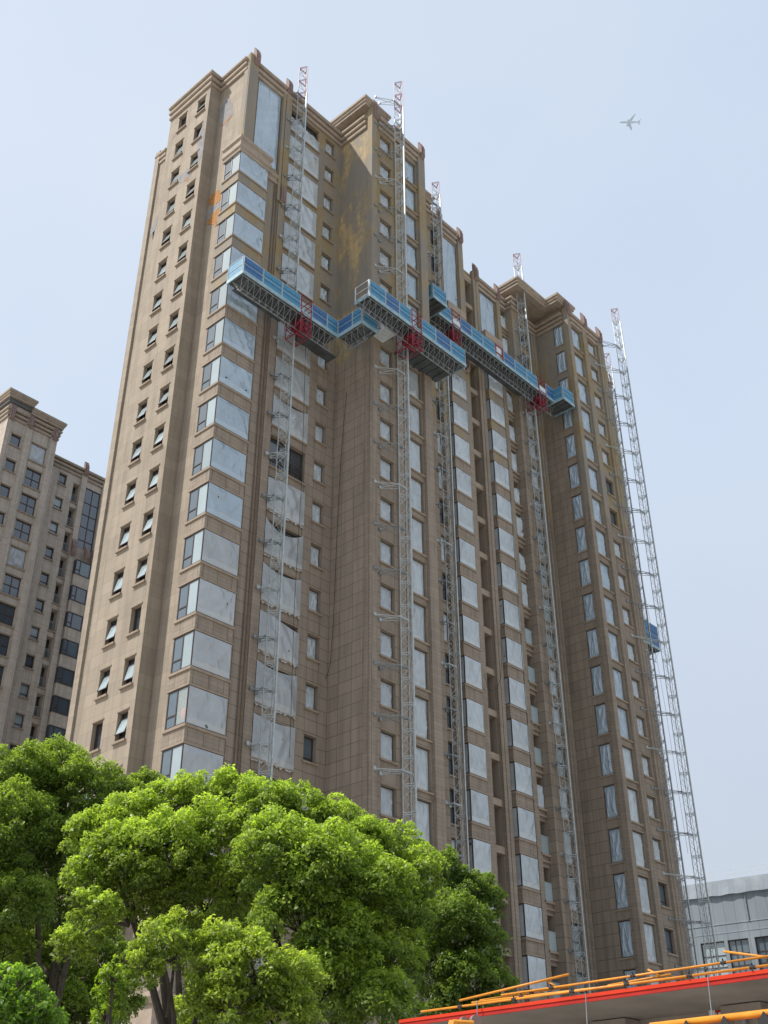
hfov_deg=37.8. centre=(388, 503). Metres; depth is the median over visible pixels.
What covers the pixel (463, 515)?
bay window
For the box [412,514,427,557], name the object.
tall window
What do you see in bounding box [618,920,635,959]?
side window
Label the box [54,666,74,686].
bay window
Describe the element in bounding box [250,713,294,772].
wide window
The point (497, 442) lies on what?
bay window
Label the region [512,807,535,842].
bay window
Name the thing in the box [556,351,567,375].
side window
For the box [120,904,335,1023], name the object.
camphor tree
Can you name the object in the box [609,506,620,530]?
casement window
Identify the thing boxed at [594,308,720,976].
climbing mast
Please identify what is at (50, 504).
apartment tower
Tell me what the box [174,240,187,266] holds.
casement window
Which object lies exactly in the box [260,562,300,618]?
wide window
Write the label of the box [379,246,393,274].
casement window
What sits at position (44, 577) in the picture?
casement window
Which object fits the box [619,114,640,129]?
airliner
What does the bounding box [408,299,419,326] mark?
tall window
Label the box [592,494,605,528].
tall window
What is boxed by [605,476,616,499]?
casement window
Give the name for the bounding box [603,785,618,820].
side window
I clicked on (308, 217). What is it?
wide window
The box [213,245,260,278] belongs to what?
bay window
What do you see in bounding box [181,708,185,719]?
curtain
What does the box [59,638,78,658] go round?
bay window
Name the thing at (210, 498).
bay window
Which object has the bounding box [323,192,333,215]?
casement window
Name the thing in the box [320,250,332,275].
casement window
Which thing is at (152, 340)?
casement window
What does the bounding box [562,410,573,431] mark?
side window
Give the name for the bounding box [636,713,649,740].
casement window
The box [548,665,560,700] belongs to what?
tall window
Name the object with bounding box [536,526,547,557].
tall window
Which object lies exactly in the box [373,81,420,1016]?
climbing mast
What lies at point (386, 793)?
casement window
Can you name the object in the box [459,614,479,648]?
bay window
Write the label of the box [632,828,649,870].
tall window
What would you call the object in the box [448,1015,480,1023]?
crane tip
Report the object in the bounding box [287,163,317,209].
wide window
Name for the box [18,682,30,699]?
casement window
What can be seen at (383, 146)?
casement window
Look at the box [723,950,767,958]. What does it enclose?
scaffold pole
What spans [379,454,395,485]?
casement window
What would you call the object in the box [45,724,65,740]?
bay window
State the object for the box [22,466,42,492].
tall window
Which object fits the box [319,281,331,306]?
casement window
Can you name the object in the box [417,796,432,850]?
tall window
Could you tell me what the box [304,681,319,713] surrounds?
casement window
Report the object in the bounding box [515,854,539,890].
bay window
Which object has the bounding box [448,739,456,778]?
tall window
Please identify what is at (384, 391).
casement window
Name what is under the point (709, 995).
cord
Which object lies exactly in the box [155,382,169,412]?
casement window
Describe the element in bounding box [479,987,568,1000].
scaffold pole
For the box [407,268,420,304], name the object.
tall window
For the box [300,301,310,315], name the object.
wide window
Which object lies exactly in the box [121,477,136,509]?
casement window
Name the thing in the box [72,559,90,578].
bay window
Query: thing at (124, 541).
casement window
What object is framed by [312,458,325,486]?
casement window
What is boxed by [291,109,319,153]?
wide window
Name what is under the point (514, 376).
work platform
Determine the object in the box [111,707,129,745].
casement window
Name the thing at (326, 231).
casement window
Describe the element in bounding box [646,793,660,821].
casement window
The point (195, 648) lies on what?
bay window
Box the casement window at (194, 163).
[187,148,199,173]
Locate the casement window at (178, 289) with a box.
[170,273,183,300]
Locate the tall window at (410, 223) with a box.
[406,210,418,244]
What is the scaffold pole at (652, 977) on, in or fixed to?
on the canopy shed
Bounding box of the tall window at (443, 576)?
[442,571,450,604]
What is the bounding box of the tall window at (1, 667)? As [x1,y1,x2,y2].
[0,664,5,688]
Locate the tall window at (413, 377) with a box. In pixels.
[409,365,423,403]
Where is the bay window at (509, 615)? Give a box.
[499,599,520,631]
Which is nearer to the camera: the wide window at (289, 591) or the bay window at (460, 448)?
the wide window at (289, 591)
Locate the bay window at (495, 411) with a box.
[486,398,504,426]
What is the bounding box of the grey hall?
[681,863,767,978]
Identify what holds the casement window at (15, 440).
in the apartment tower at (50, 504)
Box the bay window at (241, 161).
[223,151,267,189]
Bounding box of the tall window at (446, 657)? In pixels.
[445,651,453,687]
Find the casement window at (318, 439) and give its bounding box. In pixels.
[314,420,327,447]
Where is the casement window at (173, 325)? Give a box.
[165,308,179,336]
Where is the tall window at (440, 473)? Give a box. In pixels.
[438,461,445,492]
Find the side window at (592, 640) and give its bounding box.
[586,628,600,660]
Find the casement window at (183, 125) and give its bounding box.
[175,110,187,133]
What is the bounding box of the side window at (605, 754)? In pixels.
[599,743,613,778]
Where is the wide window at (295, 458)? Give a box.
[269,433,305,485]
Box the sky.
[0,0,767,885]
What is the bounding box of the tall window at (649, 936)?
[643,920,661,965]
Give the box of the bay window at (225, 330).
[205,317,254,359]
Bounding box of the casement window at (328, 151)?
[325,138,335,159]
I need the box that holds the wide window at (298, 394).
[274,356,309,407]
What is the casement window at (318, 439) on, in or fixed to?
in the apartment tower at (176, 616)
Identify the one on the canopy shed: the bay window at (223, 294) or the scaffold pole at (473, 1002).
the scaffold pole at (473, 1002)
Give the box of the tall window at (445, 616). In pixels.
[443,610,451,645]
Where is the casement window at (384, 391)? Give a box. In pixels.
[379,378,394,409]
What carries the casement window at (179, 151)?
in the apartment tower at (176, 616)
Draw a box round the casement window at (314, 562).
[309,541,323,571]
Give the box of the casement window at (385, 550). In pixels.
[379,536,396,568]
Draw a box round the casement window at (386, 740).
[380,727,398,765]
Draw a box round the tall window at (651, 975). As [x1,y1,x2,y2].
[650,970,661,984]
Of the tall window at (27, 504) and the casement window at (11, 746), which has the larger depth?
the tall window at (27, 504)
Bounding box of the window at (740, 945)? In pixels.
[728,938,751,973]
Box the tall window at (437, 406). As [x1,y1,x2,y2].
[436,396,443,424]
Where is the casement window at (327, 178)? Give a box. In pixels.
[324,164,334,186]
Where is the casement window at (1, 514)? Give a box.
[0,510,5,526]
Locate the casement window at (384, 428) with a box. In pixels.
[379,415,395,445]
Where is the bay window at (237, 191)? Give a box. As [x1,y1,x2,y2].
[220,180,265,220]
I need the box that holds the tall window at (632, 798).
[627,785,643,826]
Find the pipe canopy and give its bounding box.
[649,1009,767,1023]
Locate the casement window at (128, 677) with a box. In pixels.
[118,653,135,689]
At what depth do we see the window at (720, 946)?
113.76 m
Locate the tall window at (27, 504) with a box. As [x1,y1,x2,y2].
[17,491,37,517]
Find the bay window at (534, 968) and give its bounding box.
[522,955,547,992]
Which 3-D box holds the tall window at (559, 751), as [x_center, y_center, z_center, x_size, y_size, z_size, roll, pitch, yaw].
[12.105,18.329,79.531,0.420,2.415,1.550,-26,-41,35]
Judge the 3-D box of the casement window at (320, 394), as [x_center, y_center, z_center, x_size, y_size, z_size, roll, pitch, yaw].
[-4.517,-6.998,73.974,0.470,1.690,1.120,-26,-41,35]
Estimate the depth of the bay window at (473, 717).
72.61 m
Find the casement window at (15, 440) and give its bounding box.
[9,432,21,448]
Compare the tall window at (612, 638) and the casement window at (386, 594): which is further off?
the tall window at (612, 638)
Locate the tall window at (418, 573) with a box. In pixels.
[412,555,428,601]
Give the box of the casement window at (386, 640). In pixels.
[379,627,397,663]
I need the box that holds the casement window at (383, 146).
[379,133,392,159]
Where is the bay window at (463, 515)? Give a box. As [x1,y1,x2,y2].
[454,502,473,533]
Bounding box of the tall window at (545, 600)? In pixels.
[542,593,553,625]
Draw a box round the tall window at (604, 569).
[599,559,614,594]
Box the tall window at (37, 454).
[27,441,46,466]
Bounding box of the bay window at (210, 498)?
[187,482,242,527]
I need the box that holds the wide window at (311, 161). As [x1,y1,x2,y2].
[289,135,318,181]
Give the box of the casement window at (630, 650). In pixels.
[626,639,638,665]
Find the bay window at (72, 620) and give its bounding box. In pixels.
[63,611,82,631]
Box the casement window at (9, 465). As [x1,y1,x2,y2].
[3,456,16,474]
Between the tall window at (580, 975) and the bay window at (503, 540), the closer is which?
the tall window at (580, 975)
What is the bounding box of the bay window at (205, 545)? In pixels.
[182,529,238,575]
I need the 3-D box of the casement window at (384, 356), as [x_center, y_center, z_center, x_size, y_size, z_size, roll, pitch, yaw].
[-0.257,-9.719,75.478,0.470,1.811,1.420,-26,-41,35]
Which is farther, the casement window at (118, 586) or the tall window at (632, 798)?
the tall window at (632, 798)
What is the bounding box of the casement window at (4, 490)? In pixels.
[0,482,11,499]
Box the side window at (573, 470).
[568,463,580,490]
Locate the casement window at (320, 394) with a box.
[315,383,328,410]
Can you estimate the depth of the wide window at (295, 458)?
69.08 m
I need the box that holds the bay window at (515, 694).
[504,677,526,709]
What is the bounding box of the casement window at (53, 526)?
[48,520,59,535]
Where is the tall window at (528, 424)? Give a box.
[525,405,535,432]
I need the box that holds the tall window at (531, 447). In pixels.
[528,435,538,462]
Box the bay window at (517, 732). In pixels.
[507,718,529,751]
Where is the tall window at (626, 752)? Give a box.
[622,743,638,783]
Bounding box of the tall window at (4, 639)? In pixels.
[0,632,10,658]
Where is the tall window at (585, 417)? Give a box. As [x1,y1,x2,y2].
[581,405,594,437]
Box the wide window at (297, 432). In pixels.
[271,393,307,446]
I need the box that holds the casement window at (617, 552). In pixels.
[613,538,624,562]
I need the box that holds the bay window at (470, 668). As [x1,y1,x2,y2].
[461,655,481,689]
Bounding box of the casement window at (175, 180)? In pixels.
[167,165,179,189]
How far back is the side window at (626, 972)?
71.87 m
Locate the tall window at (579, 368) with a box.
[574,351,587,381]
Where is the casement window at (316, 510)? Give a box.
[311,498,324,528]
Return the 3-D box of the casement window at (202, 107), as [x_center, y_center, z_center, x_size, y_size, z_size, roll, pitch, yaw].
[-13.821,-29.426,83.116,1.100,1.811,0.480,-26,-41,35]
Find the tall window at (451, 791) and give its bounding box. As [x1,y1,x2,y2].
[450,786,458,827]
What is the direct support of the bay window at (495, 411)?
in the apartment tower at (176, 616)
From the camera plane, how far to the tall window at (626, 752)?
79.71 m
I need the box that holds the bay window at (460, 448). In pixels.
[451,434,469,463]
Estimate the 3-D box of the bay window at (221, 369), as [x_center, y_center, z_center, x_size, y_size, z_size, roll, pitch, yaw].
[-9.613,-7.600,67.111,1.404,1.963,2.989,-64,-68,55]
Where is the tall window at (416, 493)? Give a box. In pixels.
[411,474,426,516]
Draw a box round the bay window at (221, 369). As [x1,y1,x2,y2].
[201,355,251,398]
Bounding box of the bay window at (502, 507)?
[492,493,512,523]
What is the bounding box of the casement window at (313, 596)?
[307,585,322,616]
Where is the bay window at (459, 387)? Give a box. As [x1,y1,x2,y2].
[449,374,466,399]
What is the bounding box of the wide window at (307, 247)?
[282,222,314,270]
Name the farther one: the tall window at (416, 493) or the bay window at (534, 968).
the tall window at (416, 493)
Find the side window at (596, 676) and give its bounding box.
[590,665,604,697]
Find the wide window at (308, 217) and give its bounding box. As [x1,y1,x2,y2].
[284,192,316,239]
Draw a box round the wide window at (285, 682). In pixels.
[254,660,297,718]
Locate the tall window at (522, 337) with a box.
[518,324,528,351]
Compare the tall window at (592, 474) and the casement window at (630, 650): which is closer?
the casement window at (630, 650)
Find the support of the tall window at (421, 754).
in the apartment tower at (176, 616)
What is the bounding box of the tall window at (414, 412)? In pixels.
[409,399,424,439]
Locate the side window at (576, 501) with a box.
[572,494,584,522]
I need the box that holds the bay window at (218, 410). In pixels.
[196,395,248,439]
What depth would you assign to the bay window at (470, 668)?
74.21 m
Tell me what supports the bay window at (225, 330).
in the apartment tower at (176, 616)
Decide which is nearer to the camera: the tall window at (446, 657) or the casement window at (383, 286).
the tall window at (446, 657)
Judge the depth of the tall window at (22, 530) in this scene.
109.35 m
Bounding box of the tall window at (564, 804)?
[559,785,572,823]
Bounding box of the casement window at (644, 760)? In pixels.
[641,752,654,780]
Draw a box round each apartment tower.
[0,387,105,971]
[44,48,694,1023]
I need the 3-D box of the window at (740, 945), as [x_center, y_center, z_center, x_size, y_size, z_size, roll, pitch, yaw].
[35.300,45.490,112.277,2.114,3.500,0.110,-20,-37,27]
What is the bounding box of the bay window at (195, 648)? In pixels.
[170,630,231,679]
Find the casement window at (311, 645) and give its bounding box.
[306,632,320,663]
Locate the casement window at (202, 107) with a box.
[194,94,205,117]
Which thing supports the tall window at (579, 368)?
in the apartment tower at (176, 616)
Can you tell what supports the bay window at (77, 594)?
in the apartment tower at (50, 504)
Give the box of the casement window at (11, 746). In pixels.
[9,742,19,750]
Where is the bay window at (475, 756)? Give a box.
[464,743,486,778]
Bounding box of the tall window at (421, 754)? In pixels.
[416,743,433,795]
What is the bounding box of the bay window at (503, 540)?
[494,527,514,556]
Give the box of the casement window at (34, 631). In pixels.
[29,625,40,641]
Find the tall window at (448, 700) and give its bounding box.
[446,694,455,731]
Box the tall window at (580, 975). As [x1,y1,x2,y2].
[575,970,586,994]
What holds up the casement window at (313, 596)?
in the apartment tower at (176, 616)
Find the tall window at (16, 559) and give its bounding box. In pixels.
[6,544,26,571]
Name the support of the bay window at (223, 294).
in the apartment tower at (176, 616)
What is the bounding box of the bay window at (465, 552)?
[456,538,475,569]
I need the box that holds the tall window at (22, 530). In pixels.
[12,517,32,544]
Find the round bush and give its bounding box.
[0,959,69,1023]
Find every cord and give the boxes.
[585,993,587,1023]
[707,976,712,1015]
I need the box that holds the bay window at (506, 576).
[496,562,517,593]
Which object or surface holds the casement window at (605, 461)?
in the apartment tower at (176, 616)
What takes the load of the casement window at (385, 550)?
in the apartment tower at (176, 616)
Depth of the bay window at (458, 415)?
85.51 m
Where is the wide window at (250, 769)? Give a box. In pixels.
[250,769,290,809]
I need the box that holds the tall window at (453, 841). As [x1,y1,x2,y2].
[451,836,458,868]
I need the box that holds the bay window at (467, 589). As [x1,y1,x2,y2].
[457,575,477,608]
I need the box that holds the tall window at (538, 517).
[533,494,544,524]
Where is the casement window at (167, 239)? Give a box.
[158,224,171,250]
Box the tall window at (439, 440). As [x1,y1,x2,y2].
[437,428,444,457]
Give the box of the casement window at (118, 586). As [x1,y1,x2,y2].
[108,566,124,600]
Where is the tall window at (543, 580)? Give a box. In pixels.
[539,559,549,590]
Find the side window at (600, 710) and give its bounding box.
[594,703,609,737]
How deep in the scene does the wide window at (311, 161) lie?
83.25 m
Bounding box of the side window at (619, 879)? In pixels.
[613,873,629,911]
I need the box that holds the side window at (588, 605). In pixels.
[582,593,595,623]
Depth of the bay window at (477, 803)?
69.37 m
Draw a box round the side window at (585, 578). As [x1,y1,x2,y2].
[579,559,591,588]
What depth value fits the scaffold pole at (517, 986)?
15.18 m
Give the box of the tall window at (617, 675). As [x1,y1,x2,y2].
[612,665,628,703]
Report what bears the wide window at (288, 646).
in the apartment tower at (176, 616)
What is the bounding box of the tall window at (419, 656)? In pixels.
[414,644,430,693]
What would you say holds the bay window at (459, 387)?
in the apartment tower at (176, 616)
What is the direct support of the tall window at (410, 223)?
in the apartment tower at (176, 616)
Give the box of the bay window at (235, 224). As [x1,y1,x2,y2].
[216,212,262,253]
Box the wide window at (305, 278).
[280,253,313,302]
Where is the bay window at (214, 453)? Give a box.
[192,437,245,482]
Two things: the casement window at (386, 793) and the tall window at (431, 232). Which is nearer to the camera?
the casement window at (386, 793)
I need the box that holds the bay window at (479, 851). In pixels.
[469,838,491,873]
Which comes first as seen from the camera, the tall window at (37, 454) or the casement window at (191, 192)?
the casement window at (191, 192)
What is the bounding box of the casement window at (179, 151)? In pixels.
[171,137,183,161]
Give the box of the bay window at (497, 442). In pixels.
[488,429,506,457]
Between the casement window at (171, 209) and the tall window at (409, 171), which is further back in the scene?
the tall window at (409, 171)
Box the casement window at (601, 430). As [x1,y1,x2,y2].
[597,418,608,440]
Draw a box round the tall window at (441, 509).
[439,496,447,528]
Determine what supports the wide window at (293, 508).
in the apartment tower at (176, 616)
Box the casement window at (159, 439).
[150,421,164,452]
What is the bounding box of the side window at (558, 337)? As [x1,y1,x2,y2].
[553,325,563,348]
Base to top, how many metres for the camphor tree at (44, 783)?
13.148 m
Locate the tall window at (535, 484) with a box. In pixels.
[530,463,541,493]
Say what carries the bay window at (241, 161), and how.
in the apartment tower at (176, 616)
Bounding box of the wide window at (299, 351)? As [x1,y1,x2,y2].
[276,322,310,371]
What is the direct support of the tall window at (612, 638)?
in the apartment tower at (176, 616)
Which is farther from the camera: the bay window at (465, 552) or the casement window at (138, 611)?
the bay window at (465, 552)
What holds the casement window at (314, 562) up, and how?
in the apartment tower at (176, 616)
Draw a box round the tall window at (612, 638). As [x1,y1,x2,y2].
[608,628,623,665]
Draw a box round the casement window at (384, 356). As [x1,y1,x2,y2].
[379,343,394,373]
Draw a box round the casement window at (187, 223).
[179,208,191,234]
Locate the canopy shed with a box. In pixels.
[399,969,767,1023]
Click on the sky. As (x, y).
(516, 108)
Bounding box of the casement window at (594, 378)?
[590,364,601,386]
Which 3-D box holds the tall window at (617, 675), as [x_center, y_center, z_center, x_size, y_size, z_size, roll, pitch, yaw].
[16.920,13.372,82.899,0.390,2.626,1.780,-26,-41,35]
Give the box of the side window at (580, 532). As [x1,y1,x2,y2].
[575,526,587,554]
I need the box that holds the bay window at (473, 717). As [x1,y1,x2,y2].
[463,698,483,732]
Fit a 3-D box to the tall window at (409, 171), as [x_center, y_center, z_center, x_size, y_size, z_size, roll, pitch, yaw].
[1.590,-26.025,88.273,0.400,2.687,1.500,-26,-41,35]
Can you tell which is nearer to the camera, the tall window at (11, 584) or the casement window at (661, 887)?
the casement window at (661, 887)
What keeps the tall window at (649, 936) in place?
in the apartment tower at (176, 616)
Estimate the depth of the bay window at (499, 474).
86.93 m
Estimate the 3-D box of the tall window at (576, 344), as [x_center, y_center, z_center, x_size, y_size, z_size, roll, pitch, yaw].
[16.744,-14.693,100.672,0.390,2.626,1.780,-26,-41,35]
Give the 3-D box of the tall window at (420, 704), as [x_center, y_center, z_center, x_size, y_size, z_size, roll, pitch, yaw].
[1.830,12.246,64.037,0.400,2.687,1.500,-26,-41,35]
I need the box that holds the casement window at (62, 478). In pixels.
[57,472,67,486]
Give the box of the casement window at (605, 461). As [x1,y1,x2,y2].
[601,447,612,469]
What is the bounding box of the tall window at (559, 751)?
[555,743,568,780]
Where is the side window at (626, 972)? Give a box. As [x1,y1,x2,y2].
[624,969,637,988]
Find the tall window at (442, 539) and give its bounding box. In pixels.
[441,533,448,565]
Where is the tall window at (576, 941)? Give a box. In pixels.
[571,921,585,962]
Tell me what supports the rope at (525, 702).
hanging from the work platform at (514, 376)
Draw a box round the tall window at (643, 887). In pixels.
[638,873,655,917]
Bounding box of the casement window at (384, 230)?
[379,216,392,243]
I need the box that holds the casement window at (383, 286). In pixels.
[380,277,392,292]
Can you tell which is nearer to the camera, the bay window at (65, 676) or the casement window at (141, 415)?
the casement window at (141, 415)
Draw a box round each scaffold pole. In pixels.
[421,963,767,1012]
[459,973,568,1001]
[471,977,693,1003]
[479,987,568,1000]
[501,955,767,995]
[608,973,670,984]
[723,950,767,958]
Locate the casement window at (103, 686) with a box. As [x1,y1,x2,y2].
[93,664,111,700]
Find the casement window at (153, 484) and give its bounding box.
[144,463,159,495]
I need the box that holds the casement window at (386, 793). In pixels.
[380,782,399,821]
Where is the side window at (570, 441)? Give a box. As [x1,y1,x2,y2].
[565,434,576,460]
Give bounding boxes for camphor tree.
[0,732,165,1023]
[44,763,284,1023]
[87,947,131,1023]
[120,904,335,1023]
[227,775,450,1023]
[389,843,520,1017]
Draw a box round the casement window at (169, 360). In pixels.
[160,344,174,373]
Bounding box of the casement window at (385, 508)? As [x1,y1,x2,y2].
[379,494,395,527]
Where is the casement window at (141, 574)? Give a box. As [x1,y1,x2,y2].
[132,553,148,587]
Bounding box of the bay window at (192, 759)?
[160,743,222,790]
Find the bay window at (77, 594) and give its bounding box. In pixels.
[68,585,86,604]
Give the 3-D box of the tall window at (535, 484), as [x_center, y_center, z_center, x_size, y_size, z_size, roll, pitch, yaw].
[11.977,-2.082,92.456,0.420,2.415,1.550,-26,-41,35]
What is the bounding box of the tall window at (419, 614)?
[413,599,429,646]
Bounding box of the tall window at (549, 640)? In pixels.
[545,628,557,662]
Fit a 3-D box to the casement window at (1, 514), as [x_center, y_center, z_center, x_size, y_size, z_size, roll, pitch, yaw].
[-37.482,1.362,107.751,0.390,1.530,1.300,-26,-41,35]
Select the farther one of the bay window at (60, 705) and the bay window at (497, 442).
the bay window at (60, 705)
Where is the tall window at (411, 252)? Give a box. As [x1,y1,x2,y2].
[406,238,419,273]
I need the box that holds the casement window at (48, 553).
[43,545,54,561]
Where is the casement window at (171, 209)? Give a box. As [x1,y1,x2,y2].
[163,194,175,219]
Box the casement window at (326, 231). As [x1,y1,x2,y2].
[321,221,333,244]
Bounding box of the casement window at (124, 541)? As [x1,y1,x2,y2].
[115,521,130,553]
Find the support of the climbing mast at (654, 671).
on the ground
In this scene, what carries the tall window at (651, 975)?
in the apartment tower at (176, 616)
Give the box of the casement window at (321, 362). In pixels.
[317,356,329,374]
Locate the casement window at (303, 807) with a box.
[301,786,312,809]
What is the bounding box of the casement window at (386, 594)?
[379,580,396,615]
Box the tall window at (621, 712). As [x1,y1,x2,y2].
[617,704,633,743]
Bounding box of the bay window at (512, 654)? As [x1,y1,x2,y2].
[501,637,523,669]
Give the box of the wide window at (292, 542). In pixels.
[263,517,302,572]
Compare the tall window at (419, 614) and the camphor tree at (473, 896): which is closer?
the camphor tree at (473, 896)
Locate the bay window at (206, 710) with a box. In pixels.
[164,685,227,735]
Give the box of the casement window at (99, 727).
[86,718,103,755]
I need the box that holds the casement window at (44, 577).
[39,571,49,587]
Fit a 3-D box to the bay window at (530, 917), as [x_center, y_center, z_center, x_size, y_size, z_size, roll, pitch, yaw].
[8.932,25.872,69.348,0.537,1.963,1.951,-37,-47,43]
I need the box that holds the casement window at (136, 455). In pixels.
[127,436,142,466]
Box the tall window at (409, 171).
[405,156,417,189]
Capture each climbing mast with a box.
[246,66,307,971]
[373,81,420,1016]
[426,181,474,989]
[513,253,590,994]
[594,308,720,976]
[604,353,699,978]
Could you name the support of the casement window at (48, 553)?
in the apartment tower at (50, 504)
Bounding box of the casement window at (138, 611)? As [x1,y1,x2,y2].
[125,601,142,637]
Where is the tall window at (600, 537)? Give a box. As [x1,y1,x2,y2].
[595,526,610,560]
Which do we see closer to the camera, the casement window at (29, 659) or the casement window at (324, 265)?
the casement window at (324, 265)
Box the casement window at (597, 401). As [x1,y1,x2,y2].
[594,391,604,413]
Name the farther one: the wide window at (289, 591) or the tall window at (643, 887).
the tall window at (643, 887)
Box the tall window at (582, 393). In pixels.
[577,377,590,408]
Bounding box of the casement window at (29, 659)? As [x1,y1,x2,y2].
[23,653,35,670]
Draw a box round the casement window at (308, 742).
[302,732,317,766]
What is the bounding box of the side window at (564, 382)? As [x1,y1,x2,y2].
[559,378,568,393]
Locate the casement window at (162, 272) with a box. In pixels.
[154,256,167,282]
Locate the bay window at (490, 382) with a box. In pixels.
[484,371,502,397]
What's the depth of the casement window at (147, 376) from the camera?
71.45 m
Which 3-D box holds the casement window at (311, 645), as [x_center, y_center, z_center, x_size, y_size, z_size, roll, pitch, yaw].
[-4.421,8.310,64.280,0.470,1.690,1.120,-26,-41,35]
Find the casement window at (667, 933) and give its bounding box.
[664,926,678,956]
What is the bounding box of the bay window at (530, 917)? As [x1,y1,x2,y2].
[519,903,543,940]
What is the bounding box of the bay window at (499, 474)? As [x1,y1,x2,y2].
[490,460,509,489]
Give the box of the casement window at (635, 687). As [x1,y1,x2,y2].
[631,675,643,701]
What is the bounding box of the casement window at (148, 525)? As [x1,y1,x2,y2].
[138,507,154,540]
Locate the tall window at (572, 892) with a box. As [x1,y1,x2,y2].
[567,874,580,913]
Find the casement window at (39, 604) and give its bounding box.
[34,597,45,614]
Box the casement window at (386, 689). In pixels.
[380,676,397,712]
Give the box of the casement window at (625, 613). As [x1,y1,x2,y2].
[622,604,634,629]
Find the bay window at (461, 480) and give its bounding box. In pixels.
[453,467,471,497]
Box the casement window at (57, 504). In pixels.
[53,495,63,511]
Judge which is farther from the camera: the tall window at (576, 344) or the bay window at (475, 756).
the tall window at (576, 344)
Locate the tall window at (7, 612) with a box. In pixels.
[0,600,16,628]
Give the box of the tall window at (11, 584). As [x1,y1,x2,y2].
[1,571,22,599]
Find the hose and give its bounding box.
[325,392,346,678]
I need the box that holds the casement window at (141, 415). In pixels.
[133,397,147,426]
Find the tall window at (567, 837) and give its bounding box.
[563,829,576,867]
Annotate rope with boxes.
[289,347,305,756]
[484,629,501,690]
[503,397,548,998]
[634,542,687,850]
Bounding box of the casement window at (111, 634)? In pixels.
[101,614,118,649]
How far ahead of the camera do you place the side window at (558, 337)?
100.52 m
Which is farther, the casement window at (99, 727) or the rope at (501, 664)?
the rope at (501, 664)
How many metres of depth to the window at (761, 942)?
111.59 m
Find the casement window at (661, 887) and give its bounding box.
[658,880,671,909]
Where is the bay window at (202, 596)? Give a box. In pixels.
[176,578,235,626]
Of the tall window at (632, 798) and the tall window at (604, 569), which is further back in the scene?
the tall window at (604, 569)
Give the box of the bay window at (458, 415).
[450,401,467,430]
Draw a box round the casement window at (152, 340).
[144,323,158,351]
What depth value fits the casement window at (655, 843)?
78.34 m
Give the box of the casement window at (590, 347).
[587,339,597,359]
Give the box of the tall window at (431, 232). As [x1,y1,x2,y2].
[430,230,436,249]
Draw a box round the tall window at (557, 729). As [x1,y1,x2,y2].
[552,706,564,739]
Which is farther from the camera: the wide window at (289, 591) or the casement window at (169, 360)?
the casement window at (169, 360)
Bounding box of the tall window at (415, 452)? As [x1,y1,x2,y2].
[410,436,425,477]
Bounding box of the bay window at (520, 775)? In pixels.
[509,761,532,796]
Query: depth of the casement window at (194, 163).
79.83 m
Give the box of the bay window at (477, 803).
[466,789,488,825]
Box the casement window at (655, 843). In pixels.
[652,836,665,864]
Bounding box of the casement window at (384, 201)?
[379,187,392,214]
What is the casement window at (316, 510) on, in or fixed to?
in the apartment tower at (176, 616)
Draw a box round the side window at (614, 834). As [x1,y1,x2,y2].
[608,828,624,865]
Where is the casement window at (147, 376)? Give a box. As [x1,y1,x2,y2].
[139,359,153,387]
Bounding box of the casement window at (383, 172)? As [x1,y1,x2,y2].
[379,160,392,186]
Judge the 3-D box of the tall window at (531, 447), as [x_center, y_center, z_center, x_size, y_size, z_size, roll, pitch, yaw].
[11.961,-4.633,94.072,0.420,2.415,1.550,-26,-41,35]
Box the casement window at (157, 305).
[149,289,162,316]
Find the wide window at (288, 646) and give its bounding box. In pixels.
[257,609,298,667]
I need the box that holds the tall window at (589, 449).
[584,434,598,466]
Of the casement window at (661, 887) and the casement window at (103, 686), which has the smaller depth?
the casement window at (103, 686)
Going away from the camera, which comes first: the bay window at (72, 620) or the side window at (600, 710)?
the side window at (600, 710)
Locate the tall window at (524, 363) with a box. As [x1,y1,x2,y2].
[520,350,527,367]
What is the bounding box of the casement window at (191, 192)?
[183,178,195,203]
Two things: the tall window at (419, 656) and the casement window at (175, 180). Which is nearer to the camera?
the tall window at (419, 656)
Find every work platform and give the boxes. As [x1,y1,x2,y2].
[226,255,377,361]
[354,279,466,381]
[428,283,574,416]
[645,621,660,662]
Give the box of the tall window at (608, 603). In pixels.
[604,593,618,629]
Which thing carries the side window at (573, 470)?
in the apartment tower at (176, 616)
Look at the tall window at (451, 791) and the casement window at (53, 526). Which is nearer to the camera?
the tall window at (451, 791)
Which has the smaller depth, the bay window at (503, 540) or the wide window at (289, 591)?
the wide window at (289, 591)
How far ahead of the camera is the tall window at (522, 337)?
100.76 m
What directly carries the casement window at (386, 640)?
in the apartment tower at (176, 616)
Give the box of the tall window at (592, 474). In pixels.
[588,464,601,496]
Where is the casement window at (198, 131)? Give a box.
[191,120,202,144]
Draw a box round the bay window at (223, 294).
[209,281,256,322]
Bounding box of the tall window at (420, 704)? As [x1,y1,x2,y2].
[415,693,432,743]
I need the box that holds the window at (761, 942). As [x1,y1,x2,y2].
[755,936,767,969]
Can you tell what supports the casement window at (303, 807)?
in the apartment tower at (176, 616)
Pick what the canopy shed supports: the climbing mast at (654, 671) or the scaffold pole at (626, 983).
the scaffold pole at (626, 983)
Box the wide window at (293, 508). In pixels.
[266,474,304,528]
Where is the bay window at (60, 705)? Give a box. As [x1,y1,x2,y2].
[49,695,69,715]
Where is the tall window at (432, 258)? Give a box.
[431,252,437,275]
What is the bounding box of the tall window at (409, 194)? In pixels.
[405,182,417,216]
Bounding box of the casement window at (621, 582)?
[617,570,629,595]
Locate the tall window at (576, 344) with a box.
[571,325,583,354]
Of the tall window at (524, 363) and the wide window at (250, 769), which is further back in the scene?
the tall window at (524, 363)
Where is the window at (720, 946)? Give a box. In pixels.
[701,941,728,976]
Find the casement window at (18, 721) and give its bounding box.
[12,712,24,729]
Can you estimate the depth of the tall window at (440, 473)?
81.31 m

